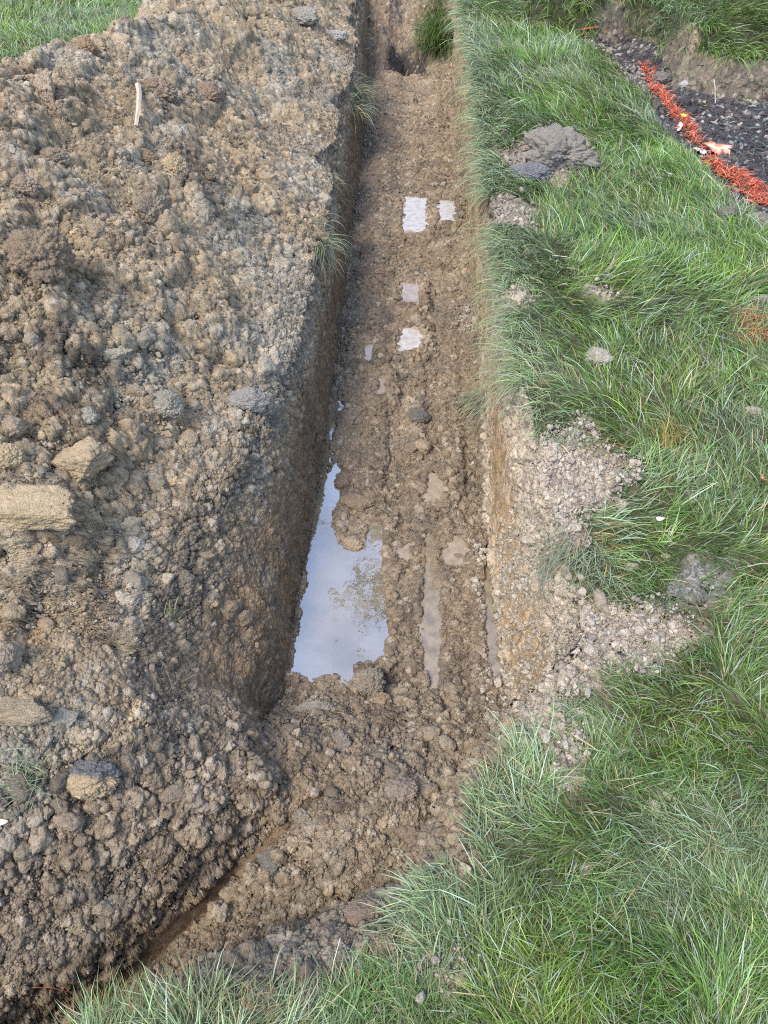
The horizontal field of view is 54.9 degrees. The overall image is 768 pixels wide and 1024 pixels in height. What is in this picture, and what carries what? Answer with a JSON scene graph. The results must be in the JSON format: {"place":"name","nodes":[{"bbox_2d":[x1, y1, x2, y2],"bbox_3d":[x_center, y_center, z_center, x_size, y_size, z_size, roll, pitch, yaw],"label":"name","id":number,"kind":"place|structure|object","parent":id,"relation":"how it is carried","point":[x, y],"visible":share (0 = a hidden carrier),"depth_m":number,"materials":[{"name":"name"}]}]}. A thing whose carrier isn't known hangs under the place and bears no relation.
{"place":"outdoors","nodes":[
{"label":"outdoors","id":0,"kind":"place"},
{"bbox_2d":[0,0,767,1023],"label":"ground","id":1,"kind":"structure","parent":0,"point":[242,420],"depth_m":2.01,"materials":[{"name":"soil"}]},
{"bbox_2d":[0,695,53,726],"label":"clay block","id":2,"kind":"object","parent":1,"relation":"on","point":[21,711],"depth_m":1.52,"materials":[{"name":"soil"}]},
{"bbox_2d":[0,734,64,822],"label":"grass tuft","id":3,"kind":"object","parent":1,"relation":"on","point":[26,775],"visible":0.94,"depth_m":1.52,"materials":[{"name":"green plant"}]},
{"bbox_2d":[72,954,216,1023],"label":"grass tuft","id":4,"kind":"object","parent":1,"relation":"on","point":[140,999],"visible":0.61,"depth_m":1.26,"materials":[{"name":"green plant"}]},
{"bbox_2d":[0,0,341,705],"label":"soil heap","id":5,"kind":"object","parent":1,"relation":"on","point":[60,304],"visible":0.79,"depth_m":2.31,"materials":[{"name":"brown soil"}]},
{"bbox_2d":[0,640,23,674],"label":"soil clod","id":6,"kind":"object","parent":5,"relation":"on","point":[11,655],"visible":1,"depth_m":1.58,"materials":[{"name":"grey soil"}]},
{"bbox_2d":[0,442,26,469],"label":"soil ball","id":7,"kind":"object","parent":5,"relation":"on","point":[12,456],"visible":0.86,"depth_m":1.72,"materials":[{"name":"brown soil"}]},
{"bbox_2d":[0,414,26,436],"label":"soil clod","id":8,"kind":"object","parent":5,"relation":"on","point":[16,426],"visible":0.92,"depth_m":1.76,"materials":[{"name":"grey soil"}]},
{"bbox_2d":[8,172,41,195],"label":"soil clod","id":9,"kind":"object","parent":5,"relation":"on","point":[25,184],"visible":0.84,"depth_m":2.15,"materials":[{"name":"brown soil"}]},
{"bbox_2d":[0,484,76,531],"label":"clay block","id":10,"kind":"object","parent":5,"relation":"on","point":[25,507],"depth_m":1.67,"materials":[{"name":"soil"}]},
{"bbox_2d":[1,227,76,288],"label":"soil clod","id":11,"kind":"object","parent":5,"relation":"on","point":[39,257],"visible":0.92,"depth_m":1.94,"materials":[{"name":"brown soil"}]},
{"bbox_2d":[33,71,55,103],"bbox_3d":[-1.124,-1.412,2.457,0.085,0.088,0.112,1,48,1],"label":"clay block","id":12,"kind":"object","parent":5,"relation":"on","point":[43,83],"depth_m":2.42,"materials":[{"name":"soil"}]},
{"bbox_2d":[38,146,70,166],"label":"soil clod","id":13,"kind":"object","parent":5,"relation":"on","point":[55,155],"visible":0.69,"depth_m":2.36,"materials":[{"name":"brown soil"}]},
{"bbox_2d":[51,436,114,482],"bbox_3d":[-0.739,-0.134,1.808,0.120,0.078,0.105,17,50,15],"label":"clay block","id":14,"kind":"object","parent":5,"relation":"on","point":[86,457],"depth_m":1.78,"materials":[{"name":"soil"}]},
{"bbox_2d":[76,36,98,54],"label":"soil clod","id":15,"kind":"object","parent":5,"relation":"on","point":[84,43],"visible":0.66,"depth_m":2.81,"materials":[{"name":"brown soil"}]},
{"bbox_2d":[81,406,100,424],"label":"soil clod","id":16,"kind":"object","parent":5,"relation":"on","point":[90,415],"visible":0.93,"depth_m":1.87,"materials":[{"name":"grey soil"}]},
{"bbox_2d":[102,348,133,359],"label":"soil clod","id":17,"kind":"object","parent":5,"relation":"on","point":[115,353],"visible":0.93,"depth_m":2.02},
{"bbox_2d":[124,536,145,553],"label":"soil clod","id":18,"kind":"object","parent":5,"relation":"on","point":[136,544],"visible":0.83,"depth_m":1.86,"materials":[{"name":"grey soil"}]},
{"bbox_2d":[127,383,146,396],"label":"soil clod","id":19,"kind":"object","parent":5,"relation":"on","point":[141,392],"visible":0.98,"depth_m":2.04,"materials":[{"name":"brown soil"}]},
{"bbox_2d":[134,82,141,126],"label":"twig","id":20,"kind":"object","parent":5,"relation":"on","point":[138,97],"visible":1,"depth_m":2.63,"materials":[{"name":"wood"}]},
{"bbox_2d":[141,147,158,164],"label":"soil clod","id":21,"kind":"object","parent":5,"relation":"on","point":[148,156],"visible":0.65,"depth_m":2.59,"materials":[{"name":"brown soil"}]},
{"bbox_2d":[133,191,171,225],"bbox_3d":[-0.759,-0.978,2.404,0.112,0.137,0.160,1,48,1],"label":"soil clod","id":22,"kind":"object","parent":5,"relation":"on","point":[149,208],"visible":0.72,"depth_m":2.35,"materials":[{"name":"brown soil"}]},
{"bbox_2d":[141,77,177,101],"bbox_3d":[-0.911,-1.684,2.954,0.152,0.096,0.112,22,52,19],"label":"soil clod","id":23,"kind":"object","parent":5,"relation":"on","point":[166,90],"visible":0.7,"depth_m":2.93,"materials":[{"name":"brown soil"}]},
{"bbox_2d":[152,389,183,418],"bbox_3d":[-0.612,-0.299,2.070,0.101,0.073,0.080,1,48,1],"label":"soil clod","id":24,"kind":"object","parent":5,"relation":"on","point":[168,403],"visible":0.9,"depth_m":2.05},
{"bbox_2d":[169,475,178,486],"bbox_3d":[-0.571,-0.081,2.014,0.034,0.031,0.030,-25,53,-21],"label":"clay nugget","id":25,"kind":"object","parent":5,"relation":"on","point":[173,482],"visible":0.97,"depth_m":2.00,"materials":[{"name":"soil"}]},
{"bbox_2d":[160,152,189,176],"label":"soil clod","id":26,"kind":"object","parent":5,"relation":"on","point":[172,163],"visible":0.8,"depth_m":2.60,"materials":[{"name":"brown soil"}]},
{"bbox_2d":[163,597,191,619],"bbox_3d":[-0.539,0.239,1.876,0.079,0.070,0.081,-36,57,-28],"label":"grass tuft","id":27,"kind":"object","parent":5,"relation":"on","point":[169,608],"visible":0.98,"depth_m":1.87,"materials":[{"name":"green plant"}]},
{"bbox_2d":[196,81,224,102],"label":"soil clod","id":28,"kind":"object","parent":5,"relation":"on","point":[212,91],"visible":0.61,"depth_m":3.11,"materials":[{"name":"brown soil"}]},
{"bbox_2d":[226,387,270,412],"bbox_3d":[-0.416,-0.336,2.226,0.154,0.065,0.080,1,48,1],"label":"soil clod","id":29,"kind":"object","parent":5,"relation":"on","point":[254,399],"visible":0.91,"depth_m":2.21,"materials":[{"name":"grey soil"}]},
{"bbox_2d":[291,6,320,25],"bbox_3d":[-0.495,-2.905,4.350,0.248,0.113,0.140,1,48,1],"label":"soil slab","id":30,"kind":"object","parent":5,"relation":"on","point":[305,15],"depth_m":4.32,"materials":[{"name":"grey soil"}]},
{"bbox_2d":[326,30,349,42],"bbox_3d":[-0.307,-2.901,4.510,0.199,0.072,0.080,15,50,13],"label":"soil slab","id":31,"kind":"object","parent":5,"relation":"on","point":[340,36],"depth_m":4.48,"materials":[{"name":"grey soil"}]},
{"bbox_2d":[172,967,327,1023],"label":"grass tuft","id":32,"kind":"object","parent":1,"relation":"on","point":[261,993],"visible":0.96,"depth_m":1.24,"materials":[{"name":"green plant"}]},
{"bbox_2d":[0,0,582,1023],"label":"trench","id":33,"kind":"object","parent":1,"relation":"in","point":[280,464],"visible":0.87,"depth_m":2.13,"materials":[{"name":"soil"}]},
{"bbox_2d":[0,819,7,825],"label":"fallen leaf","id":34,"kind":"object","parent":33,"relation":"on","point":[3,821],"visible":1,"depth_m":1.50,"materials":[{"name":"white"}]},
{"bbox_2d":[32,987,89,1002],"bbox_3d":[-0.673,1.013,1.553,0.073,0.171,0.010,1,48,1],"label":"twig","id":35,"kind":"object","parent":33,"relation":"on","point":[57,989],"visible":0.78,"depth_m":1.52,"materials":[{"name":"brown wood"}]},
{"bbox_2d":[65,758,121,800],"bbox_3d":[-0.622,0.560,1.560,0.135,0.077,0.088,1,48,1],"label":"soil clod","id":36,"kind":"object","parent":33,"relation":"on","point":[90,780],"visible":0.92,"depth_m":1.54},
{"bbox_2d":[79,232,336,795],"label":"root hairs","id":37,"kind":"object","parent":33,"relation":"attached to","point":[165,653],"visible":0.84,"depth_m":1.80},
{"bbox_2d":[256,850,280,875],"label":"soil clod","id":38,"kind":"object","parent":33,"relation":"on","point":[266,862],"visible":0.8,"depth_m":1.69,"materials":[{"name":"grey soil"}]},
{"bbox_2d":[273,893,283,903],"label":"soil clod","id":39,"kind":"object","parent":33,"relation":"on","point":[278,899],"visible":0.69,"depth_m":1.66,"materials":[{"name":"brown soil"}]},
{"bbox_2d":[292,808,308,823],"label":"soil clod","id":40,"kind":"object","parent":33,"relation":"on","point":[299,815],"visible":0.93,"depth_m":1.72,"materials":[{"name":"brown soil"}]},
{"bbox_2d":[293,700,333,711],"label":"soil clod","id":41,"kind":"object","parent":33,"relation":"on","point":[310,706],"visible":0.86,"depth_m":2.08,"materials":[{"name":"brown soil"}]},
{"bbox_2d":[291,394,388,684],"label":"puddle","id":42,"kind":"object","parent":33,"relation":"on","point":[343,628],"visible":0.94,"depth_m":2.40,"materials":[{"name":"liquid"}]},
{"bbox_2d":[331,728,351,752],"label":"soil clod","id":43,"kind":"object","parent":33,"relation":"on","point":[342,740],"visible":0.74,"depth_m":1.91,"materials":[{"name":"grey soil"}]},
{"bbox_2d":[334,477,349,488],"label":"soil clod","id":44,"kind":"object","parent":33,"relation":"on","point":[341,482],"visible":0.96,"depth_m":2.73,"materials":[{"name":"brown soil"}]},
{"bbox_2d":[343,536,363,550],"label":"soil clod","id":45,"kind":"object","parent":33,"relation":"on","point":[353,543],"visible":1,"depth_m":2.53,"materials":[{"name":"brown soil"}]},
{"bbox_2d":[338,492,375,511],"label":"soil clod","id":46,"kind":"object","parent":33,"relation":"on","point":[360,502],"visible":0.97,"depth_m":2.65,"materials":[{"name":"brown soil"}]},
{"bbox_2d":[343,897,381,925],"bbox_3d":[-0.032,0.771,1.423,0.096,0.051,0.059,1,48,1],"label":"soil clod","id":47,"kind":"object","parent":33,"relation":"on","point":[356,911],"visible":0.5,"depth_m":1.41,"materials":[{"name":"brown soil"}]},
{"bbox_2d":[359,19,376,52],"bbox_3d":[-0.122,-3.537,5.489,0.197,0.233,0.271,15,50,13],"label":"grass tuft","id":48,"kind":"object","parent":33,"relation":"on","point":[367,38],"visible":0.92,"depth_m":5.51,"materials":[{"name":"green plant"}]},
{"bbox_2d":[364,344,372,360],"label":"wet patch","id":49,"kind":"object","parent":33,"relation":"on","point":[368,350],"visible":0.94,"depth_m":3.27,"materials":[{"name":"liquid"}]},
{"bbox_2d":[352,666,385,695],"bbox_3d":[-0.044,0.490,2.160,0.100,0.064,0.087,1,48,1],"label":"soil clod","id":50,"kind":"object","parent":33,"relation":"on","point":[368,681],"visible":0.99,"depth_m":2.14,"materials":[{"name":"brown soil"}]},
{"bbox_2d":[349,70,388,133],"bbox_3d":[-0.109,-2.497,4.529,0.310,0.403,0.760,1,48,1],"label":"grass tuft","id":51,"kind":"object","parent":33,"relation":"on","point":[364,103],"visible":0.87,"depth_m":4.42,"materials":[{"name":"green plant"}]},
{"bbox_2d":[373,376,386,393],"bbox_3d":[-0.011,-0.535,3.116,0.081,0.001,0.182,1,48,1],"label":"wet patch","id":52,"kind":"object","parent":33,"relation":"on","point":[381,379],"visible":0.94,"depth_m":3.12,"materials":[{"name":"liquid"}]},
{"bbox_2d":[371,692,391,707],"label":"soil clod","id":53,"kind":"object","parent":33,"relation":"on","point":[383,698],"visible":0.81,"depth_m":2.11,"materials":[{"name":"brown soil"}]},
{"bbox_2d":[0,0,767,1023],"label":"soil crumbs","id":54,"kind":"object","parent":33,"relation":"on","point":[30,848],"visible":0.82,"depth_m":2.00,"materials":[{"name":"brown soil"}]},
{"bbox_2d":[383,775,417,803],"bbox_3d":[0.035,0.655,1.740,0.090,0.063,0.072,1,48,1],"label":"soil clod","id":55,"kind":"object","parent":33,"relation":"on","point":[402,789],"visible":0.88,"depth_m":1.72,"materials":[{"name":"brown soil"}]},
{"bbox_2d":[393,542,415,561],"bbox_3d":[0.070,0.136,2.513,0.081,0.001,0.102,1,48,1],"label":"wet patch","id":56,"kind":"object","parent":33,"relation":"on","point":[404,551],"visible":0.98,"depth_m":2.51,"materials":[{"name":"liquid"}]},
{"bbox_2d":[396,824,419,844],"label":"soil clod","id":57,"kind":"object","parent":33,"relation":"on","point":[407,832],"visible":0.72,"depth_m":1.67,"materials":[{"name":"brown soil"}]},
{"bbox_2d":[400,281,418,301],"bbox_3d":[0.128,-1.065,3.591,0.130,0.001,0.228,1,48,1],"label":"wet patch","id":58,"kind":"object","parent":33,"relation":"on","point":[409,292],"visible":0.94,"depth_m":3.59,"materials":[{"name":"liquid"}]},
{"bbox_2d":[397,325,424,350],"bbox_3d":[0.118,-0.785,3.338,0.142,0.001,0.232,1,48,1],"label":"wet patch","id":59,"kind":"object","parent":33,"relation":"on","point":[411,337],"visible":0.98,"depth_m":3.34,"materials":[{"name":"liquid"}]},
{"bbox_2d":[402,196,427,231],"bbox_3d":[0.172,-1.656,4.123,0.169,0.001,0.469,1,48,1],"label":"wet patch","id":60,"kind":"object","parent":33,"relation":"on","point":[414,208],"visible":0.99,"depth_m":4.13,"materials":[{"name":"liquid"}]},
{"bbox_2d":[408,409,430,423],"bbox_3d":[0.145,-0.384,3.002,0.097,0.057,0.074,1,48,1],"label":"clay ball","id":61,"kind":"object","parent":33,"relation":"on","point":[420,416],"visible":0.97,"depth_m":2.98,"materials":[{"name":"soil"}]},
{"bbox_2d":[404,0,453,67],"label":"grass tuft","id":62,"kind":"object","parent":33,"relation":"on","point":[431,30],"visible":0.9,"depth_m":5.84,"materials":[{"name":"green plant"}]},
{"bbox_2d":[415,533,444,690],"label":"rut water","id":63,"kind":"structure","parent":33,"relation":"in","point":[431,624],"depth_m":2.33,"materials":[{"name":"brown liquid"}]},
{"bbox_2d":[420,472,443,505],"bbox_3d":[0.182,-0.095,2.720,0.096,0.001,0.195,1,48,1],"label":"wet patch","id":64,"kind":"object","parent":33,"relation":"on","point":[435,489],"visible":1,"depth_m":2.71,"materials":[{"name":"liquid"}]},
{"bbox_2d":[435,199,456,220],"bbox_3d":[0.355,-1.690,4.153,0.140,0.001,0.307,1,48,1],"label":"wet patch","id":65,"kind":"object","parent":33,"relation":"on","point":[446,210],"visible":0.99,"depth_m":4.17,"materials":[{"name":"liquid"}]},
{"bbox_2d":[440,535,468,567],"bbox_3d":[0.246,0.128,2.520,0.134,0.001,0.176,1,48,1],"label":"wet patch","id":66,"kind":"object","parent":33,"relation":"on","point":[457,544],"visible":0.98,"depth_m":2.51,"materials":[{"name":"liquid"}]},
{"bbox_2d":[454,553,462,557],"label":"soil clod","id":67,"kind":"object","parent":33,"relation":"on","point":[457,555],"visible":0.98,"depth_m":2.50,"materials":[{"name":"brown soil"}]},
{"bbox_2d":[436,371,489,444],"bbox_3d":[0.344,-0.440,2.957,0.268,0.343,0.344,-10,49,-8],"label":"grass tuft","id":68,"kind":"object","parent":33,"relation":"on","point":[474,406],"visible":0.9,"depth_m":3.00,"materials":[{"name":"green plant"}]},
{"bbox_2d":[483,545,503,678],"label":"rut water","id":69,"kind":"structure","parent":33,"relation":"on","point":[492,657],"depth_m":2.32,"materials":[{"name":"brown liquid"}]},
{"bbox_2d":[520,536,537,545],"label":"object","id":70,"kind":"object","parent":33,"relation":"on","point":[528,540],"visible":0.58,"depth_m":2.15,"materials":[{"name":"beige stone"}]},
{"bbox_2d":[537,473,550,481],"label":"soil clod","id":71,"kind":"object","parent":33,"relation":"on","point":[541,477],"visible":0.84,"depth_m":2.15,"materials":[{"name":"grey soil"}]},
{"bbox_2d":[510,515,641,616],"bbox_3d":[0.527,0.160,1.966,0.333,0.216,0.321,25,53,21],"label":"grass tuft","id":72,"kind":"object","parent":33,"relation":"on","point":[560,554],"visible":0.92,"depth_m":1.96,"materials":[{"name":"green plant"}]},
{"bbox_2d":[300,213,355,278],"bbox_3d":[-0.229,-1.062,3.016,0.258,0.223,0.326,1,48,1],"label":"grass tuft","id":73,"kind":"object","parent":1,"relation":"on","point":[325,246],"visible":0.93,"depth_m":2.99,"materials":[{"name":"green plant"}]},
{"bbox_2d":[324,162,350,210],"bbox_3d":[-0.220,-1.569,3.612,0.147,0.324,0.547,-2,48,-2],"label":"grass tuft","id":74,"kind":"object","parent":1,"relation":"on","point":[337,178],"visible":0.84,"depth_m":3.44,"materials":[{"name":"green plant"}]},
{"bbox_2d":[303,928,460,1023],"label":"grass tuft","id":75,"kind":"object","parent":1,"relation":"on","point":[365,990],"visible":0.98,"depth_m":1.26,"materials":[{"name":"green plant"}]},
{"bbox_2d":[329,939,339,986],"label":"twig","id":76,"kind":"object","parent":75,"relation":"on","point":[334,960],"visible":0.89,"depth_m":1.27,"materials":[{"name":"wood"}]},
{"bbox_2d":[0,0,767,1023],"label":"lawn grass","id":77,"kind":"structure","parent":1,"relation":"on","point":[606,986],"depth_m":1.71,"materials":[{"name":"green plant"}]},
{"bbox_2d":[579,861,593,873],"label":"soil clod","id":78,"kind":"object","parent":77,"relation":"on","point":[586,869],"visible":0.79,"depth_m":1.40,"materials":[{"name":"brown soil"}]},
{"bbox_2d":[752,296,767,302],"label":"soil clod","id":79,"kind":"object","parent":77,"relation":"on","point":[762,298],"visible":0.66,"depth_m":2.72,"materials":[{"name":"grey soil"}]},
{"bbox_2d":[506,162,552,181],"bbox_3d":[0.655,-1.540,3.374,0.235,0.091,0.106,1,48,1],"label":"clay slab","id":80,"kind":"object","parent":1,"relation":"on","point":[534,170],"depth_m":3.34,"materials":[{"name":"soil"}]},
{"bbox_2d":[516,123,600,172],"bbox_3d":[0.813,-1.693,3.469,0.390,0.224,0.237,1,48,1],"label":"clay lump","id":81,"kind":"object","parent":1,"relation":"on","point":[553,146],"visible":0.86,"depth_m":3.41,"materials":[{"name":"soil"}]},
{"bbox_2d":[563,771,571,780],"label":"soil clod","id":82,"kind":"object","parent":1,"relation":"on","point":[566,778],"visible":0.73,"depth_m":1.52,"materials":[{"name":"soil"}]},
{"bbox_2d":[566,522,582,533],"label":"soil clod","id":83,"kind":"object","parent":1,"relation":"on","point":[576,527],"visible":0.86,"depth_m":2.03,"materials":[{"name":"beige soil"}]},
{"bbox_2d":[584,347,613,366],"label":"soil clod","id":84,"kind":"object","parent":1,"relation":"on","point":[597,356],"visible":0.88,"depth_m":2.38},
{"bbox_2d":[615,500,627,510],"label":"soil clod","id":85,"kind":"object","parent":1,"relation":"on","point":[622,504],"visible":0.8,"depth_m":2.07,"materials":[{"name":"beige soil"}]},
{"bbox_2d":[623,562,638,571],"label":"soil clod","id":86,"kind":"object","parent":1,"relation":"on","point":[633,565],"visible":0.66,"depth_m":1.94,"materials":[{"name":"beige soil"}]},
{"bbox_2d":[648,798,659,815],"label":"soil clod","id":87,"kind":"object","parent":1,"relation":"on","point":[653,802],"visible":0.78,"depth_m":1.47,"materials":[{"name":"soil"}]},
{"bbox_2d":[655,732,667,744],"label":"soil clod","id":88,"kind":"object","parent":1,"relation":"on","point":[659,740],"visible":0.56,"depth_m":1.57,"materials":[{"name":"brown soil"}]},
{"bbox_2d":[661,788,674,801],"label":"soil clod","id":89,"kind":"object","parent":1,"relation":"on","point":[663,794],"visible":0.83,"depth_m":1.49,"materials":[{"name":"brown soil"}]},
{"bbox_2d":[588,6,767,213],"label":"bed soil","id":90,"kind":"structure","parent":1,"relation":"on","point":[619,21],"depth_m":4.28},
{"bbox_2d":[652,71,671,84],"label":"soil clod","id":91,"kind":"object","parent":90,"relation":"on","point":[663,77],"visible":0.86,"depth_m":4.44,"materials":[{"name":"grey soil"}]},
{"bbox_2d":[582,18,767,208],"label":"painted straw","id":92,"kind":"object","parent":90,"relation":"on","point":[728,170],"visible":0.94,"depth_m":3.71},
{"bbox_2d":[677,122,682,130],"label":"fallen leaf","id":93,"kind":"object","parent":90,"relation":"on","point":[680,124],"visible":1,"depth_m":3.96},
{"bbox_2d":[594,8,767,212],"bbox_3d":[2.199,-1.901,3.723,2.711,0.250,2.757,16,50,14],"label":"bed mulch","id":94,"kind":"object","parent":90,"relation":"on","point":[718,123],"visible":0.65,"depth_m":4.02,"materials":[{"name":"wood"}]},
{"bbox_2d":[679,80,688,87],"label":"stone","id":95,"kind":"object","parent":90,"relation":"on","point":[685,83],"visible":0.98,"depth_m":4.39,"materials":[{"name":"stone"}]},
{"bbox_2d":[692,147,710,153],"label":"fallen leaf","id":96,"kind":"object","parent":90,"relation":"on","point":[703,151],"visible":0.95,"depth_m":3.79,"materials":[{"name":"white"}]},
{"bbox_2d":[699,141,731,155],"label":"fallen leaf","id":97,"kind":"object","parent":90,"relation":"on","point":[716,148],"visible":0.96,"depth_m":3.80,"materials":[{"name":"beige plant"}]},
{"bbox_2d":[717,206,738,219],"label":"soil clod","id":98,"kind":"object","parent":1,"relation":"on","point":[731,210],"visible":0.66,"depth_m":3.15,"materials":[{"name":"grey soil"}]},
{"bbox_2d":[744,406,761,415],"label":"soil clod","id":99,"kind":"object","parent":1,"relation":"on","point":[755,408],"visible":0.75,"depth_m":2.28,"materials":[{"name":"brown soil"}]},
{"bbox_2d":[746,212,767,224],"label":"soil clod","id":100,"kind":"object","parent":1,"relation":"on","point":[765,214],"visible":0.45,"depth_m":3.13,"materials":[{"name":"grey soil"}]}
]}

